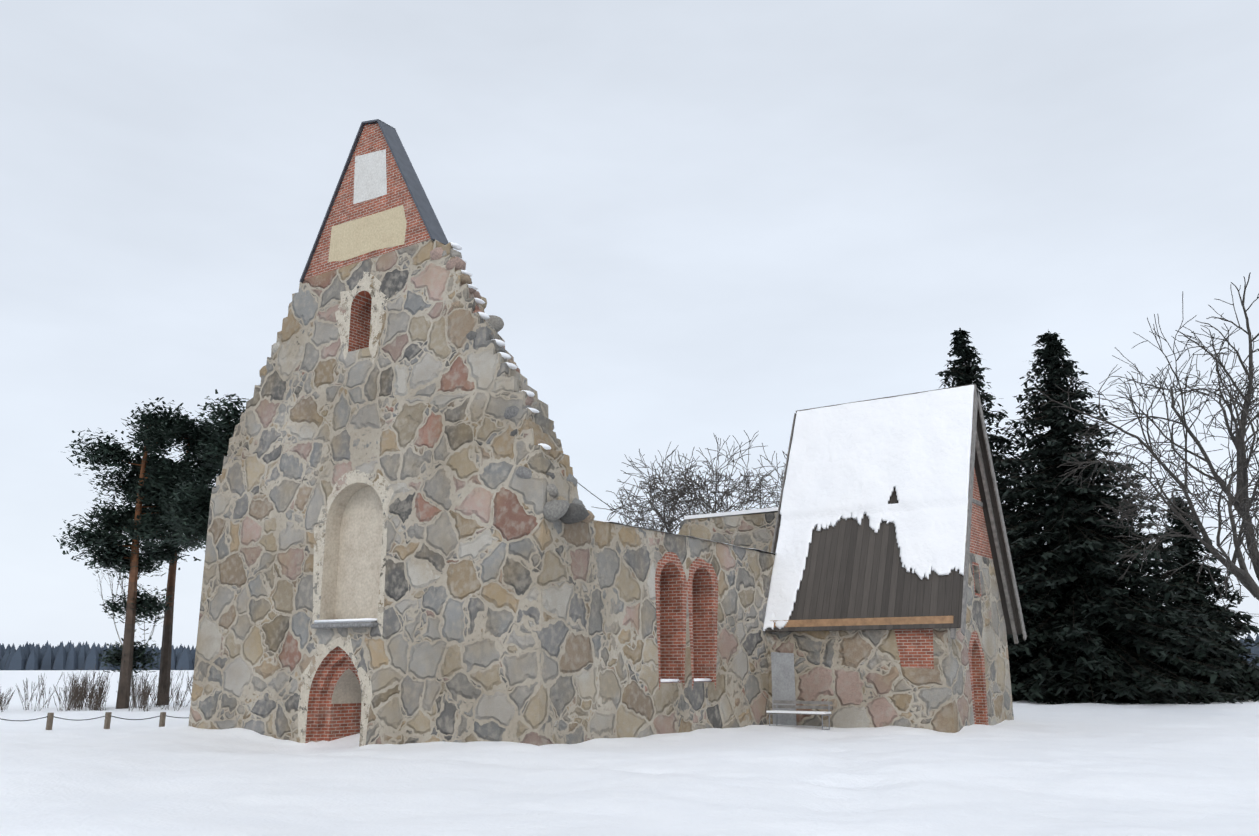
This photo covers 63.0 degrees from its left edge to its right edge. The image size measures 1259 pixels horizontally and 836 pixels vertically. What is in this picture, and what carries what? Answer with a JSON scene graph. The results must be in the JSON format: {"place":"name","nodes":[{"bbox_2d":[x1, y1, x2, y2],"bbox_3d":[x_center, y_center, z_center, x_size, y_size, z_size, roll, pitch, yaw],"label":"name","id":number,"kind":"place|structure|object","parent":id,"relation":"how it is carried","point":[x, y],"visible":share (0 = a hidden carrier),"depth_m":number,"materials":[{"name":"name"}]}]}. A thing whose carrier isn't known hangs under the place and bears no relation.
{"place":"outdoors","nodes":[
{"label":"outdoors","id":0,"kind":"place"},
{"bbox_2d":[0,670,193,704],"bbox_3d":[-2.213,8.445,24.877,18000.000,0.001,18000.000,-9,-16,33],"label":"snow ground","id":1,"kind":"structure","parent":0,"point":[9,679],"depth_m":158.37,"materials":[{"name":"white snow"}]},
{"bbox_2d":[0,633,1258,669],"bbox_3d":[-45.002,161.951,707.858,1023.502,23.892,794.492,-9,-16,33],"label":"forest","id":2,"kind":"object","parent":1,"relation":"on","point":[68,656],"visible":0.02,"depth_m":708.83,"materials":[{"name":"green plant"}]},
{"bbox_2d":[314,618,376,623],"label":"snow on sill","id":3,"kind":"structure","parent":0,"point":[348,620],"depth_m":29.48,"materials":[{"name":"white snow"}]},
{"bbox_2d":[221,242,550,474],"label":"snow","id":4,"kind":"structure","parent":0,"point":[485,316],"depth_m":28.87,"materials":[{"name":"white snow"}]},
{"bbox_2d":[0,698,1258,835],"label":"snow ground","id":5,"kind":"structure","parent":0,"point":[1091,769],"depth_m":18.64,"materials":[{"name":"white snow"}]},
{"bbox_2d":[0,665,192,711],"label":"shrubs","id":6,"kind":"object","parent":5,"relation":"on","point":[143,694],"visible":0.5,"depth_m":52.06,"materials":[{"name":"brown plant"}]},
{"bbox_2d":[46,712,165,729],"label":"fence posts","id":7,"kind":"object","parent":5,"relation":"on","point":[50,717],"visible":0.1,"depth_m":33.12,"materials":[{"name":"brown wood"}]},
{"bbox_2d":[0,715,188,720],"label":"fence chain","id":8,"kind":"object","parent":7,"relation":"attached to","point":[92,718],"visible":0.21,"depth_m":32.93,"materials":[{"name":"grey metal"}]},
{"bbox_2d":[96,552,161,706],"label":"birch","id":9,"kind":"object","parent":5,"relation":"on","point":[113,614],"visible":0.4,"depth_m":55.64,"materials":[{"name":"brown plant"}]},
{"bbox_2d":[54,397,216,708],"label":"pine","id":10,"kind":"object","parent":5,"relation":"on","point":[156,432],"visible":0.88,"depth_m":54.46,"materials":[{"name":"green plant"}]},
{"bbox_2d":[85,410,222,704],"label":"pine","id":11,"kind":"object","parent":5,"relation":"on","point":[172,552],"visible":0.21,"depth_m":57.49,"materials":[{"name":"green plant"}]},
{"bbox_2d":[158,389,248,560],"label":"pine","id":12,"kind":"object","parent":5,"relation":"on","point":[198,518],"visible":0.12,"depth_m":51.15,"materials":[{"name":"green plant"}]},
{"bbox_2d":[189,239,580,746],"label":"gable wall","id":13,"kind":"structure","parent":5,"relation":"on","point":[479,640],"depth_m":29.95,"materials":[{"name":"grey stone"}]},
{"bbox_2d":[298,635,371,745],"bbox_3d":[-8.440,8.399,29.299,3.160,4.320,0.001,-9,-16,33],"label":"doorway surround","id":14,"kind":"object","parent":13,"relation":"attached to","point":[324,651],"visible":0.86,"depth_m":29.82,"materials":[{"name":"beige paint"}]},
{"bbox_2d":[311,622,376,628],"bbox_3d":[-8.081,6.026,29.848,2.600,0.140,0.850,-9,-16,33],"label":"window sill","id":15,"kind":"structure","parent":13,"relation":"attached to","point":[342,625],"depth_m":29.42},
{"bbox_2d":[312,470,393,637],"bbox_3d":[-8.201,3.977,30.199,3.445,5.023,0.001,-9,-16,33],"label":"niche surround","id":16,"kind":"object","parent":13,"relation":"attached to","point":[351,479],"visible":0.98,"depth_m":30.60,"materials":[{"name":"beige paint"}]},
{"bbox_2d":[335,272,387,363],"bbox_3d":[-8.391,-3.058,32.035,2.466,3.210,0.001,-9,-16,33],"label":"window surround","id":17,"kind":"object","parent":13,"relation":"attached to","point":[378,301],"visible":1,"depth_m":32.12,"materials":[{"name":"beige paint"}]},
{"bbox_2d":[304,123,430,278],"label":"brick gable","id":18,"kind":"structure","parent":13,"relation":"on","point":[344,209],"depth_m":33.17,"materials":[{"name":"red brick"}]},
{"bbox_2d":[328,205,405,261],"bbox_3d":[-8.350,-5.811,32.672,3.600,1.480,0.001,-9,-16,33],"label":"yellow patch","id":19,"kind":"object","parent":18,"relation":"attached to","point":[367,234],"visible":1,"depth_m":32.64,"materials":[{"name":"paint"}]},
{"bbox_2d":[353,149,386,203],"bbox_3d":[-8.346,-7.834,33.159,1.650,1.800,0.001,-9,-16,33],"label":"white patch","id":20,"kind":"object","parent":18,"relation":"attached to","point":[370,179],"visible":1,"depth_m":33.16,"materials":[{"name":"paint"}]},
{"bbox_2d":[299,119,448,282],"bbox_3d":[-8.192,-7.288,33.266,6.170,5.049,0.750,-9,-16,33],"label":"gable coping","id":21,"kind":"object","parent":18,"relation":"on","point":[416,190],"visible":0.59,"depth_m":32.74,"materials":[{"name":"grey metal"}]},
{"bbox_2d":[227,247,685,531],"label":"stones","id":22,"kind":"object","parent":13,"relation":"on","point":[562,509],"visible":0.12,"depth_m":27.56,"materials":[{"name":"grey stone"}]},
{"bbox_2d":[577,482,654,529],"bbox_3d":[-0.264,2.572,30.475,0.022,1.272,6.108,-9,-16,32],"label":"cable","id":23,"kind":"object","parent":13,"relation":"attached to","point":[613,508],"visible":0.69,"depth_m":30.11,"materials":[{"name":"grey plastic"}]},
{"bbox_2d":[578,520,774,742],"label":"side wall","id":24,"kind":"structure","parent":5,"relation":"on","point":[621,695],"depth_m":30.41,"materials":[{"name":"stone"}]},
{"bbox_2d":[655,552,686,690],"bbox_3d":[1.262,6.029,30.642,0.001,4.064,1.814,-9,-16,33],"label":"brick window","id":25,"kind":"structure","parent":24,"relation":"attached to","point":[668,557],"depth_m":30.87,"materials":[{"name":"red brick"}]},
{"bbox_2d":[661,678,711,682],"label":"window sills","id":26,"kind":"structure","parent":24,"relation":"on","point":[678,681],"depth_m":30.66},
{"bbox_2d":[602,521,774,553],"bbox_3d":[5.441,5.245,38.529,1.740,0.182,24.300,-9,-16,33],"label":"coping","id":27,"kind":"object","parent":24,"relation":"on","point":[758,550],"depth_m":32.18,"materials":[{"name":"grey stone"}]},
{"bbox_2d":[687,557,717,690],"bbox_3d":[2.317,6.432,32.118,0.001,4.109,1.924,-9,-16,33],"label":"brick window","id":28,"kind":"structure","parent":24,"relation":"attached to","point":[696,564],"depth_m":32.33,"materials":[{"name":"red brick"}]},
{"bbox_2d":[620,448,735,533],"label":"tree","id":29,"kind":"object","parent":5,"relation":"on","point":[662,520],"visible":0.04,"depth_m":71.70,"materials":[{"name":"brown plant"}]},
{"bbox_2d":[594,431,786,532],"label":"tree","id":30,"kind":"object","parent":5,"relation":"on","point":[727,493],"visible":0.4,"depth_m":68.39,"materials":[{"name":"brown plant"}]},
{"bbox_2d":[678,512,777,551],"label":"stone wall","id":31,"kind":"structure","parent":5,"relation":"on","point":[754,531],"depth_m":51.84,"materials":[{"name":"stone"}]},
{"bbox_2d":[684,507,777,519],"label":"gable snow","id":32,"kind":"structure","parent":31,"relation":"on","point":[755,511],"depth_m":52.02,"materials":[{"name":"white snow"}]},
{"bbox_2d":[769,703,829,729],"bbox_3d":[5.514,9.661,33.399,1.896,0.903,0.616,-9,-16,33],"label":"bench frame","id":33,"kind":"object","parent":5,"relation":"on","point":[821,716],"visible":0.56,"depth_m":33.08,"materials":[{"name":"grey metal"}]},
{"bbox_2d":[767,700,832,714],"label":"bench slats","id":34,"kind":"object","parent":33,"relation":"on","point":[802,702],"visible":0.85,"depth_m":33.60,"materials":[{"name":"grey wood"}]},
{"bbox_2d":[767,629,921,727],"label":"stone wall","id":35,"kind":"structure","parent":5,"relation":"on","point":[861,678],"depth_m":33.52,"materials":[{"name":"stone"}]},
{"bbox_2d":[771,652,796,725],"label":"stone slab","id":36,"kind":"structure","parent":35,"relation":"attached to","point":[783,677],"depth_m":34.83,"materials":[{"name":"grey stone"}]},
{"bbox_2d":[764,408,1021,633],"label":"porch roof","id":37,"kind":"structure","parent":35,"relation":"on","point":[854,568],"depth_m":34.73,"materials":[{"name":"wood"}]},
{"bbox_2d":[773,616,953,626],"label":"eave beam","id":38,"kind":"structure","parent":37,"relation":"attached to","point":[876,621],"depth_m":33.32,"materials":[{"name":"brown wood"}]},
{"bbox_2d":[771,384,1026,643],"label":"barge boards","id":39,"kind":"object","parent":37,"relation":"on","point":[975,437],"visible":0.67,"depth_m":36.85,"materials":[{"name":"grey wood"}]},
{"bbox_2d":[894,629,933,668],"bbox_3d":[9.025,7.292,32.551,1.250,1.250,0.001,-9,-16,33],"label":"brick patch","id":40,"kind":"object","parent":35,"relation":"attached to","point":[915,648],"visible":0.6,"depth_m":32.53,"materials":[{"name":"red brick"}]},
{"bbox_2d":[918,467,1013,732],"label":"porch gable","id":41,"kind":"structure","parent":5,"relation":"on","point":[946,702],"depth_m":34.62,"materials":[{"name":"grey stone"}]},
{"bbox_2d":[972,562,980,596],"bbox_3d":[11.957,5.557,35.391,0.001,1.160,0.757,-9,-16,33],"label":"porch window frame","id":42,"kind":"object","parent":41,"relation":"attached to","point":[976,564],"visible":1,"depth_m":35.39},
{"bbox_2d":[968,631,987,724],"bbox_3d":[11.533,9.359,33.839,0.001,4.637,1.770,-9,-16,33],"label":"door surround","id":43,"kind":"object","parent":41,"relation":"attached to","point":[974,635],"visible":0.9,"depth_m":34.20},
{"bbox_2d":[935,328,1051,683],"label":"spruce","id":44,"kind":"object","parent":5,"relation":"on","point":[964,372],"depth_m":67.88,"materials":[{"name":"green plant"}]},
{"bbox_2d":[993,330,1249,704],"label":"spruce","id":45,"kind":"object","parent":5,"relation":"on","point":[1080,604],"visible":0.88,"depth_m":57.37,"materials":[{"name":"green plant"}]},
{"bbox_2d":[1036,272,1258,610],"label":"tree","id":46,"kind":"object","parent":5,"relation":"on","point":[1241,502],"visible":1,"depth_m":42.71,"materials":[{"name":"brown plant"}]},
{"bbox_2d":[1120,603,1203,701],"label":"spruce","id":47,"kind":"object","parent":5,"relation":"on","point":[1174,669],"visible":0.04,"depth_m":57.52,"materials":[{"name":"green plant"}]},
{"bbox_2d":[1149,492,1258,702],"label":"spruce","id":48,"kind":"object","parent":5,"relation":"on","point":[1249,676],"visible":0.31,"depth_m":59.67,"materials":[{"name":"green plant"}]},
{"bbox_2d":[0,0,1258,649],"label":"sky","id":49,"kind":"structure","parent":0,"point":[683,222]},
{"bbox_2d":[766,710,830,713],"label":"bench snow","id":50,"kind":"structure","parent":0,"point":[801,712],"depth_m":33.12,"materials":[{"name":"white snow"}]},
{"bbox_2d":[763,385,973,630],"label":"roof snow","id":51,"kind":"structure","parent":0,"point":[856,460],"depth_m":36.29,"materials":[{"name":"white snow"}]},
{"bbox_2d":[972,499,982,506],"bbox_3d":[11.851,2.825,35.882,0.050,0.140,3.122,-9,-16,33],"label":"porch gable timber","id":52,"kind":"object","parent":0,"point":[975,501],"visible":0.29,"depth_m":36.62,"materials":[{"name":"wood"}]}
]}

